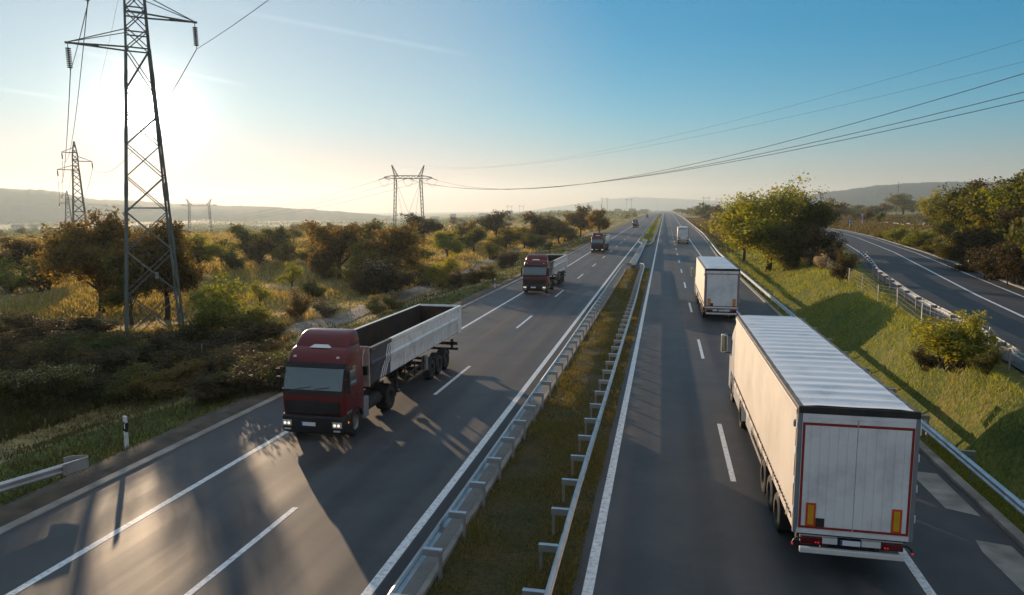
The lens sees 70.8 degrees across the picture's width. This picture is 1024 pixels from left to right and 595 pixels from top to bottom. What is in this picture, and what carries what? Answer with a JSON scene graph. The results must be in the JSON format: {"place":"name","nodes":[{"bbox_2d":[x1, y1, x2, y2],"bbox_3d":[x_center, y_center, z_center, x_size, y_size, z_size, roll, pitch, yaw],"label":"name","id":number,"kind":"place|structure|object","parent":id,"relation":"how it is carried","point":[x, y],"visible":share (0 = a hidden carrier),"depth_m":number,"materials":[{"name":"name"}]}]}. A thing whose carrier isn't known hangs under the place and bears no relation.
{"place":"outdoors","nodes":[
{"label":"outdoors","id":0,"kind":"place"},
{"bbox_2d":[0,188,390,222],"bbox_3d":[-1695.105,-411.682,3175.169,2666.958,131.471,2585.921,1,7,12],"label":"hills","id":1,"kind":"structure","parent":0,"point":[31,205],"depth_m":2607.78,"materials":[{"name":"soil"},{"name":"grass"}]},
{"bbox_2d":[234,231,596,344],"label":"dirt track","id":2,"kind":"structure","parent":0,"point":[345,319],"depth_m":72.21,"materials":[{"name":"brown soil"}]},
{"bbox_2d":[0,210,1023,532],"bbox_3d":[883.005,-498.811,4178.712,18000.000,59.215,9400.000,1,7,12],"label":"ground","id":3,"kind":"structure","parent":0,"point":[1002,460],"depth_m":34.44,"materials":[{"name":"green plant"}]},
{"bbox_2d":[0,256,34,293],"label":"bush","id":4,"kind":"object","parent":3,"relation":"on","point":[11,283],"visible":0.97,"depth_m":90.67,"materials":[{"name":"green plant"}]},
{"bbox_2d":[0,235,51,280],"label":"tree","id":5,"kind":"object","parent":3,"relation":"on","point":[18,248],"visible":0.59,"depth_m":104.07,"materials":[{"name":"green plant"}]},
{"bbox_2d":[0,321,65,346],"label":"bush","id":6,"kind":"object","parent":3,"relation":"on","point":[37,330],"visible":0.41,"depth_m":54.73,"materials":[{"name":"green plant"}]},
{"bbox_2d":[0,367,66,416],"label":"bush","id":7,"kind":"object","parent":3,"relation":"on","point":[11,384],"visible":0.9,"depth_m":36.66,"materials":[{"name":"green plant"}]},
{"bbox_2d":[0,311,73,335],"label":"bush","id":8,"kind":"object","parent":3,"relation":"on","point":[26,320],"visible":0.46,"depth_m":60.42,"materials":[{"name":"green plant"}]},
{"bbox_2d":[0,339,85,373],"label":"bush","id":9,"kind":"object","parent":3,"relation":"on","point":[51,356],"visible":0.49,"depth_m":44.03,"materials":[{"name":"green plant"}]},
{"bbox_2d":[0,455,88,492],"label":"guardrail","id":10,"kind":"object","parent":3,"relation":"on","point":[73,464],"visible":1,"depth_m":21.47,"materials":[{"name":"metal"}]},
{"bbox_2d":[18,254,74,292],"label":"bush","id":11,"kind":"object","parent":3,"relation":"on","point":[39,282],"visible":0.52,"depth_m":91.25,"materials":[{"name":"green plant"}]},
{"bbox_2d":[17,361,98,414],"bbox_3d":[-24.432,4.554,38.322,3.884,2.682,3.502,4,8,31],"label":"bush","id":12,"kind":"object","parent":3,"relation":"on","point":[66,384],"visible":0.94,"depth_m":37.67,"materials":[{"name":"green plant"}]},
{"bbox_2d":[0,388,117,441],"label":"weeds","id":13,"kind":"object","parent":3,"relation":"on","point":[32,425],"visible":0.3,"depth_m":36.12,"materials":[{"name":"green plant"}]},
{"bbox_2d":[37,313,105,335],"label":"bush","id":14,"kind":"object","parent":3,"relation":"on","point":[71,323],"visible":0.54,"depth_m":58.71,"materials":[{"name":"green plant"}]},
{"bbox_2d":[57,141,92,227],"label":"lattice pylon","id":15,"kind":"object","parent":3,"relation":"on","point":[79,179],"visible":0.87,"depth_m":211.21,"materials":[{"name":"metal"}]},
{"bbox_2d":[29,206,155,312],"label":"tree","id":16,"kind":"object","parent":3,"relation":"on","point":[78,251],"visible":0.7,"depth_m":69.36,"materials":[{"name":"green plant"}]},
{"bbox_2d":[60,357,136,395],"bbox_3d":[-23.748,4.501,41.285,4.183,2.212,4.745,1,7,6],"label":"bush","id":17,"kind":"object","parent":3,"relation":"on","point":[99,377],"visible":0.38,"depth_m":40.70,"materials":[{"name":"green plant"}]},
{"bbox_2d":[68,345,144,378],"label":"bush","id":18,"kind":"object","parent":3,"relation":"on","point":[110,357],"visible":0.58,"depth_m":43.19,"materials":[{"name":"green plant"}]},
{"bbox_2d":[65,328,152,362],"bbox_3d":[-26.184,3.569,47.975,4.892,2.600,4.556,1,7,7],"label":"bush","id":19,"kind":"object","parent":3,"relation":"on","point":[101,344],"visible":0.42,"depth_m":47.81,"materials":[{"name":"green plant"}]},
{"bbox_2d":[91,368,159,401],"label":"bush","id":20,"kind":"object","parent":3,"relation":"on","point":[112,394],"visible":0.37,"depth_m":39.21,"materials":[{"name":"green plant"}]},
{"bbox_2d":[96,252,161,324],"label":"tree","id":21,"kind":"object","parent":3,"relation":"on","point":[111,298],"visible":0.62,"depth_m":66.53,"materials":[{"name":"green plant"}]},
{"bbox_2d":[64,0,198,334],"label":"lattice pylon","id":22,"kind":"object","parent":3,"relation":"on","point":[179,308],"visible":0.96,"depth_m":55.89,"materials":[{"name":"metal"}]},
{"bbox_2d":[96,359,197,401],"bbox_3d":[-19.914,4.502,39.133,4.959,2.201,4.447,4,8,32],"label":"bush","id":23,"kind":"object","parent":3,"relation":"on","point":[135,394],"visible":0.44,"depth_m":38.52,"materials":[{"name":"green plant"}]},
{"bbox_2d":[100,217,208,319],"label":"tree","id":24,"kind":"object","parent":3,"relation":"on","point":[149,250],"visible":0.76,"depth_m":68.00,"materials":[{"name":"green plant"}]},
{"bbox_2d":[126,356,208,401],"bbox_3d":[-18.033,4.324,37.553,4.276,2.140,3.654,-1,7,-7],"label":"bush","id":25,"kind":"object","parent":3,"relation":"on","point":[170,382],"visible":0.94,"depth_m":37.44,"materials":[{"name":"green plant"}]},
{"bbox_2d":[144,343,214,381],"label":"bush","id":26,"kind":"object","parent":3,"relation":"on","point":[179,357],"visible":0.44,"depth_m":43.20,"materials":[{"name":"green plant"}]},
{"bbox_2d":[138,329,221,362],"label":"bush","id":27,"kind":"object","parent":3,"relation":"on","point":[166,343],"visible":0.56,"depth_m":48.38,"materials":[{"name":"green plant"}]},
{"bbox_2d":[171,310,224,342],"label":"bush","id":28,"kind":"object","parent":3,"relation":"on","point":[199,325],"visible":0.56,"depth_m":55.43,"materials":[{"name":"green plant"}]},
{"bbox_2d":[181,232,232,270],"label":"tree","id":29,"kind":"object","parent":3,"relation":"on","point":[201,251],"visible":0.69,"depth_m":118.22,"materials":[{"name":"green plant"}]},
{"bbox_2d":[178,371,246,402],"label":"bush","id":30,"kind":"object","parent":3,"relation":"on","point":[206,390],"visible":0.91,"depth_m":32.95,"materials":[{"name":"green plant"}]},
{"bbox_2d":[189,327,266,349],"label":"bush","id":31,"kind":"object","parent":3,"relation":"on","point":[226,333],"visible":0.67,"depth_m":53.69,"materials":[{"name":"green plant"}]},
{"bbox_2d":[185,267,272,329],"bbox_3d":[-22.542,0.617,57.872,6.758,6.039,6.055,-3,8,-25],"label":"bush","id":32,"kind":"object","parent":3,"relation":"on","point":[218,302],"visible":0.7,"depth_m":57.44,"materials":[{"name":"green leaf"},{"name":"bark"}]},
{"bbox_2d":[195,347,269,376],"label":"bush","id":33,"kind":"object","parent":3,"relation":"on","point":[226,359],"visible":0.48,"depth_m":37.47,"materials":[{"name":"green plant"}]},
{"bbox_2d":[218,240,249,270],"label":"tree","id":34,"kind":"object","parent":3,"relation":"on","point":[233,262],"visible":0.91,"depth_m":121.55,"materials":[{"name":"green plant"}]},
{"bbox_2d":[228,223,265,250],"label":"tree","id":35,"kind":"object","parent":3,"relation":"on","point":[243,235],"visible":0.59,"depth_m":150.35,"materials":[{"name":"green plant"}]},
{"bbox_2d":[218,357,285,392],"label":"bush","id":36,"kind":"object","parent":3,"relation":"on","point":[259,384],"visible":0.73,"depth_m":33.33,"materials":[{"name":"green plant"}]},
{"bbox_2d":[217,305,298,341],"bbox_3d":[-19.807,2.293,57.388,5.694,3.075,4.871,2,7,15],"label":"bush","id":37,"kind":"object","parent":3,"relation":"on","point":[258,319],"visible":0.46,"depth_m":56.72,"materials":[{"name":"green plant"}]},
{"bbox_2d":[238,236,278,264],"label":"tree","id":38,"kind":"object","parent":3,"relation":"on","point":[257,253],"visible":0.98,"depth_m":127.38,"materials":[{"name":"green plant"}]},
{"bbox_2d":[224,338,294,357],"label":"bush","id":39,"kind":"object","parent":3,"relation":"on","point":[254,350],"visible":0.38,"depth_m":43.42,"materials":[{"name":"green plant"}]},
{"bbox_2d":[231,321,297,351],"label":"bush","id":40,"kind":"object","parent":3,"relation":"on","point":[263,332],"visible":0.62,"depth_m":55.52,"materials":[{"name":"green plant"}]},
{"bbox_2d":[245,225,294,258],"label":"tree","id":41,"kind":"object","parent":3,"relation":"on","point":[281,233],"visible":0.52,"depth_m":146.42,"materials":[{"name":"green plant"}]},
{"bbox_2d":[268,238,302,262],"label":"tree","id":42,"kind":"object","parent":3,"relation":"on","point":[283,253],"visible":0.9,"depth_m":139.19,"materials":[{"name":"green plant"}]},
{"bbox_2d":[278,287,318,320],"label":"bush","id":43,"kind":"object","parent":3,"relation":"on","point":[298,306],"visible":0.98,"depth_m":67.52,"materials":[{"name":"green plant"}]},
{"bbox_2d":[0,224,600,364],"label":"weeds","id":44,"kind":"object","parent":3,"relation":"on","point":[65,304],"visible":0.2,"depth_m":88.18,"materials":[{"name":"green plant"}]},
{"bbox_2d":[0,233,604,505],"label":"grass","id":45,"kind":"structure","parent":3,"relation":"on","point":[54,440],"depth_m":31.38,"materials":[{"name":"green plant"}]},
{"bbox_2d":[0,218,637,526],"bbox_3d":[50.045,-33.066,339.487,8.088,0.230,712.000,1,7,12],"label":"soil berm","id":46,"kind":"structure","parent":3,"relation":"on","point":[17,508],"depth_m":24.50,"materials":[{"name":"brown soil"}]},
{"bbox_2d":[0,217,640,534],"bbox_3d":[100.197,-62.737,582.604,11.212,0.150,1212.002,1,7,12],"label":"verge kerb","id":47,"kind":"structure","parent":3,"relation":"on","point":[55,504],"depth_m":23.66,"materials":[{"name":"concrete"}]},
{"bbox_2d":[0,213,642,237],"bbox_3d":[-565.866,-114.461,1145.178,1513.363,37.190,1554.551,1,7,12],"label":"scrub","id":48,"kind":"object","parent":3,"relation":"on","point":[216,231],"visible":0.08,"depth_m":568.44,"materials":[{"name":"green plant"}]},
{"bbox_2d":[306,248,342,279],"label":"tree","id":49,"kind":"object","parent":3,"relation":"on","point":[320,270],"visible":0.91,"depth_m":107.20,"materials":[{"name":"green plant"}]},
{"bbox_2d":[298,217,371,279],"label":"tree","id":50,"kind":"object","parent":3,"relation":"on","point":[338,239],"visible":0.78,"depth_m":106.53,"materials":[{"name":"green plant"}]},
{"bbox_2d":[330,242,382,283],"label":"tree","id":51,"kind":"object","parent":3,"relation":"on","point":[349,273],"visible":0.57,"depth_m":97.59,"materials":[{"name":"green plant"}]},
{"bbox_2d":[344,264,382,294],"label":"bush","id":52,"kind":"object","parent":3,"relation":"on","point":[364,284],"visible":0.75,"depth_m":87.09,"materials":[{"name":"green plant"}]},
{"bbox_2d":[346,220,429,272],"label":"tree","id":53,"kind":"object","parent":3,"relation":"on","point":[394,244],"visible":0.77,"depth_m":100.55,"materials":[{"name":"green plant"}]},
{"bbox_2d":[359,257,428,296],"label":"bush","id":54,"kind":"object","parent":3,"relation":"on","point":[390,280],"visible":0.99,"depth_m":86.87,"materials":[{"name":"green plant"}]},
{"bbox_2d":[379,165,435,228],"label":"portal pylon","id":55,"kind":"object","parent":3,"relation":"on","point":[396,175],"visible":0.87,"depth_m":342.23,"materials":[{"name":"metal"}]},
{"bbox_2d":[396,212,451,236],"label":"tree","id":56,"kind":"object","parent":3,"relation":"on","point":[429,226],"visible":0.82,"depth_m":223.24,"materials":[{"name":"green plant"}]},
{"bbox_2d":[420,250,462,287],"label":"bush","id":57,"kind":"object","parent":3,"relation":"on","point":[438,277],"visible":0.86,"depth_m":98.56,"materials":[{"name":"green plant"}]},
{"bbox_2d":[430,229,465,257],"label":"tree","id":58,"kind":"object","parent":3,"relation":"on","point":[443,241],"visible":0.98,"depth_m":151.09,"materials":[{"name":"green plant"}]},
{"bbox_2d":[0,204,923,235],"bbox_3d":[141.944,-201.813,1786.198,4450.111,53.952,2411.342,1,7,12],"label":"distant woods","id":59,"kind":"object","parent":3,"relation":"on","point":[206,227],"visible":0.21,"depth_m":1585.39,"materials":[{"name":"green plant"}]},
{"bbox_2d":[453,225,488,251],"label":"tree","id":60,"kind":"object","parent":3,"relation":"on","point":[470,238],"visible":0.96,"depth_m":171.98,"materials":[{"name":"green plant"}]},
{"bbox_2d":[473,209,514,236],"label":"tree","id":61,"kind":"object","parent":3,"relation":"on","point":[494,223],"visible":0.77,"depth_m":220.54,"materials":[{"name":"green plant"}]},
{"bbox_2d":[483,227,528,252],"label":"tree","id":62,"kind":"object","parent":3,"relation":"on","point":[504,238],"visible":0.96,"depth_m":173.72,"materials":[{"name":"green plant"}]},
{"bbox_2d":[0,211,1023,594],"bbox_3d":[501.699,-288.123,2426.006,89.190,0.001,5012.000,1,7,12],"label":"motorway","id":63,"kind":"structure","parent":3,"relation":"on","point":[686,515],"depth_m":21.23,"materials":[{"name":"grey asphalt"}]},
{"bbox_2d":[276,304,461,434],"bbox_3d":[-5.672,2.422,33.503,2.880,3.860,15.552,1,7,12],"label":"tipper truck","id":64,"kind":"object","parent":63,"relation":"on","point":[331,374],"visible":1,"depth_m":27.21,"materials":[{"name":"red paint"},{"name":"metal"},{"name":"rubber"}]},
{"bbox_2d":[5,214,935,594],"bbox_3d":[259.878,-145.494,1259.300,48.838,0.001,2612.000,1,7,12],"label":"road markings","id":65,"kind":"object","parent":63,"relation":"on","point":[591,568],"visible":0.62,"depth_m":20.86,"materials":[{"name":"paint"}]},
{"bbox_2d":[374,268,619,594],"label":"median gutter","id":66,"kind":"object","parent":63,"relation":"on","point":[391,579],"visible":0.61,"depth_m":22.30,"materials":[{"name":"concrete"}]},
{"bbox_2d":[401,268,625,594],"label":"median paving","id":67,"kind":"structure","parent":63,"relation":"on","point":[421,574],"depth_m":21.08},
{"bbox_2d":[416,268,626,594],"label":"median kerb","id":68,"kind":"structure","parent":63,"relation":"on","point":[432,576],"depth_m":21.20,"materials":[{"name":"concrete"}]},
{"bbox_2d":[426,268,649,594],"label":"median turf","id":69,"kind":"structure","parent":63,"relation":"on","point":[524,466],"depth_m":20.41,"materials":[{"name":"green plant"}]},
{"bbox_2d":[387,263,630,594],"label":"guardrail","id":70,"kind":"object","parent":69,"relation":"on","point":[427,548],"visible":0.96,"depth_m":22.28,"materials":[{"name":"metal"}]},
{"bbox_2d":[522,263,644,594],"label":"guardrail","id":71,"kind":"object","parent":69,"relation":"on","point":[558,549],"visible":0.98,"depth_m":22.41,"materials":[{"name":"metal"}]},
{"bbox_2d":[521,254,566,292],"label":"tipper truck","id":72,"kind":"object","parent":63,"relation":"on","point":[539,270],"visible":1,"depth_m":72.30,"materials":[{"name":"red metal"}]},
{"bbox_2d":[691,256,740,317],"bbox_3d":[17.383,-1.145,61.932,3.280,4.042,17.060,1,7,12],"label":"curtain truck","id":73,"kind":"object","parent":63,"relation":"on","point":[717,284],"visible":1,"depth_m":53.80,"materials":[{"name":"white plastic"}]},
{"bbox_2d":[721,315,921,561],"bbox_3d":[9.417,3.445,24.392,3.280,4.042,17.060,1,7,12],"label":"curtain truck","id":74,"kind":"object","parent":63,"relation":"on","point":[835,432],"visible":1,"depth_m":16.38,"materials":[{"name":"white fabric"}]},
{"bbox_2d":[678,215,1023,548],"bbox_3d":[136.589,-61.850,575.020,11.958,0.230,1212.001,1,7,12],"label":"shoulder kerb","id":75,"kind":"structure","parent":63,"relation":"on","point":[1006,525],"depth_m":21.47,"materials":[{"name":"concrete"}]},
{"bbox_2d":[917,472,979,515],"bbox_3d":[12.875,5.818,21.563,0.800,0.001,3.400,1,7,12],"label":"shoulder apron","id":76,"kind":"object","parent":63,"relation":"on","point":[941,491],"visible":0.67,"depth_m":21.43,"materials":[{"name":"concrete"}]},
{"bbox_2d":[976,540,1023,591],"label":"shoulder apron","id":77,"kind":"object","parent":63,"relation":"on","point":[1007,560],"visible":1,"depth_m":17.39,"materials":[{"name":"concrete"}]},
{"bbox_2d":[518,211,568,236],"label":"tree","id":78,"kind":"object","parent":3,"relation":"on","point":[541,225],"visible":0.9,"depth_m":207.83,"materials":[{"name":"green plant"}]},
{"bbox_2d":[560,204,596,235],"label":"tree","id":79,"kind":"object","parent":3,"relation":"on","point":[578,220],"visible":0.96,"depth_m":269.75,"materials":[{"name":"green plant"}]},
{"bbox_2d":[700,170,817,271],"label":"tree","id":80,"kind":"object","parent":3,"relation":"on","point":[747,226],"visible":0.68,"depth_m":93.39,"materials":[{"name":"green plant"}]},
{"bbox_2d":[769,243,804,270],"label":"tree","id":81,"kind":"object","parent":3,"relation":"on","point":[787,263],"visible":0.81,"depth_m":87.12,"materials":[{"name":"green plant"}]},
{"bbox_2d":[685,214,895,252],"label":"weeds","id":82,"kind":"object","parent":3,"relation":"on","point":[697,221],"visible":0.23,"depth_m":277.09,"materials":[{"name":"green plant"}]},
{"bbox_2d":[761,186,842,262],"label":"tree","id":83,"kind":"object","parent":3,"relation":"on","point":[792,232],"visible":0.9,"depth_m":87.14,"materials":[{"name":"green plant"}]},
{"bbox_2d":[798,226,844,264],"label":"tree","id":84,"kind":"object","parent":3,"relation":"on","point":[826,241],"visible":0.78,"depth_m":83.49,"materials":[{"name":"green plant"}]},
{"bbox_2d":[821,246,863,280],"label":"bush","id":85,"kind":"object","parent":3,"relation":"on","point":[848,262],"visible":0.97,"depth_m":62.38,"materials":[{"name":"green plant"}]},
{"bbox_2d":[676,213,1023,515],"bbox_3d":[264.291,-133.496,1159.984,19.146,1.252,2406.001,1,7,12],"label":"guardrail","id":86,"kind":"object","parent":3,"relation":"on","point":[1009,497],"visible":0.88,"depth_m":23.17,"materials":[{"name":"metal"}]},
{"bbox_2d":[884,192,918,213],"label":"tree","id":87,"kind":"object","parent":3,"relation":"on","point":[906,201],"visible":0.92,"depth_m":671.94,"materials":[{"name":"green plant"}]},
{"bbox_2d":[830,213,1017,280],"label":"weeds","id":88,"kind":"object","parent":3,"relation":"on","point":[916,219],"visible":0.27,"depth_m":256.18,"materials":[{"name":"green plant"}]},
{"bbox_2d":[909,343,938,371],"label":"bush","id":89,"kind":"object","parent":3,"relation":"on","point":[929,360],"visible":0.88,"depth_m":31.56,"materials":[{"name":"green plant"}]},
{"bbox_2d":[828,258,1023,375],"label":"wire fence","id":90,"kind":"object","parent":3,"relation":"on","point":[991,332],"visible":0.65,"depth_m":38.36,"materials":[{"name":"metal"}]},
{"bbox_2d":[860,251,1023,359],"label":"guardrail","id":91,"kind":"object","parent":3,"relation":"on","point":[944,311],"visible":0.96,"depth_m":42.43,"materials":[{"name":"metal"}]},
{"bbox_2d":[929,181,979,228],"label":"tree","id":92,"kind":"object","parent":3,"relation":"on","point":[948,208],"visible":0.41,"depth_m":100.87,"materials":[{"name":"green plant"}]},
{"bbox_2d":[901,309,1022,371],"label":"bush","id":93,"kind":"object","parent":3,"relation":"on","point":[930,331],"visible":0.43,"depth_m":28.98,"materials":[{"name":"green plant"}]},
{"bbox_2d":[933,321,995,368],"bbox_3d":[17.744,1.893,28.168,2.249,1.838,2.260,4,8,29],"label":"bush","id":94,"kind":"object","parent":3,"relation":"on","point":[959,348],"visible":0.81,"depth_m":28.17,"materials":[{"name":"green plant"}]},
{"bbox_2d":[946,224,1001,269],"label":"tree","id":95,"kind":"object","parent":3,"relation":"on","point":[963,243],"visible":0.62,"depth_m":73.22,"materials":[{"name":"green plant"}]},
{"bbox_2d":[956,310,1002,355],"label":"bush","id":96,"kind":"object","parent":3,"relation":"on","point":[977,333],"visible":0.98,"depth_m":27.85,"materials":[{"name":"green plant"}]},
{"bbox_2d":[951,176,1015,225],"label":"tree","id":97,"kind":"object","parent":3,"relation":"on","point":[972,206],"visible":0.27,"depth_m":84.29,"materials":[{"name":"green plant"}]},
{"bbox_2d":[964,345,1005,374],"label":"bush","id":98,"kind":"object","parent":3,"relation":"on","point":[982,363],"visible":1,"depth_m":26.22,"materials":[{"name":"green plant"}]},
{"bbox_2d":[963,231,1021,279],"bbox_3d":[42.643,-3.625,63.609,4.709,4.570,5.360,4,8,27],"label":"tree","id":99,"kind":"object","parent":3,"relation":"on","point":[983,265],"visible":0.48,"depth_m":63.53,"materials":[{"name":"brown plant"}]},
{"bbox_2d":[975,185,1022,238],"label":"tree","id":100,"kind":"object","parent":3,"relation":"on","point":[997,201],"visible":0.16,"depth_m":79.03,"materials":[{"name":"green plant"}]},
{"bbox_2d":[979,207,1023,248],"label":"tree","id":101,"kind":"object","parent":3,"relation":"on","point":[1007,217],"visible":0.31,"depth_m":71.02,"materials":[{"name":"green plant"}]},
{"bbox_2d":[987,242,1023,285],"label":"tree","id":102,"kind":"object","parent":3,"relation":"on","point":[1013,263],"visible":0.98,"depth_m":58.23,"materials":[{"name":"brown plant"}]},
{"bbox_2d":[987,169,1023,254],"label":"tree","id":103,"kind":"object","parent":3,"relation":"on","point":[1014,194],"visible":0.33,"depth_m":74.79,"materials":[{"name":"green plant"}]},
{"bbox_2d":[0,0,1023,212],"label":"sky","id":104,"kind":"structure","parent":0,"point":[297,101],"materials":[{"name":"blue"}]},
{"bbox_2d":[526,197,733,210],"bbox_3d":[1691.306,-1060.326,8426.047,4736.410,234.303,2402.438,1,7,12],"label":"hills","id":105,"kind":"structure","parent":0,"point":[639,203],"depth_m":7922.59,"materials":[{"name":"grey"}]},
{"bbox_2d":[685,219,1023,371],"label":"ramp road","id":106,"kind":"structure","parent":0,"point":[1007,326],"depth_m":57.30,"materials":[{"name":"grey asphalt"}]},
{"bbox_2d":[769,181,1007,207],"bbox_3d":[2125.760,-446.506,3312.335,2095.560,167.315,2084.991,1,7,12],"label":"hills","id":107,"kind":"structure","parent":0,"point":[871,195],"depth_m":3066.56,"materials":[{"name":"soil"},{"name":"grass"},{"name":"foliage"}]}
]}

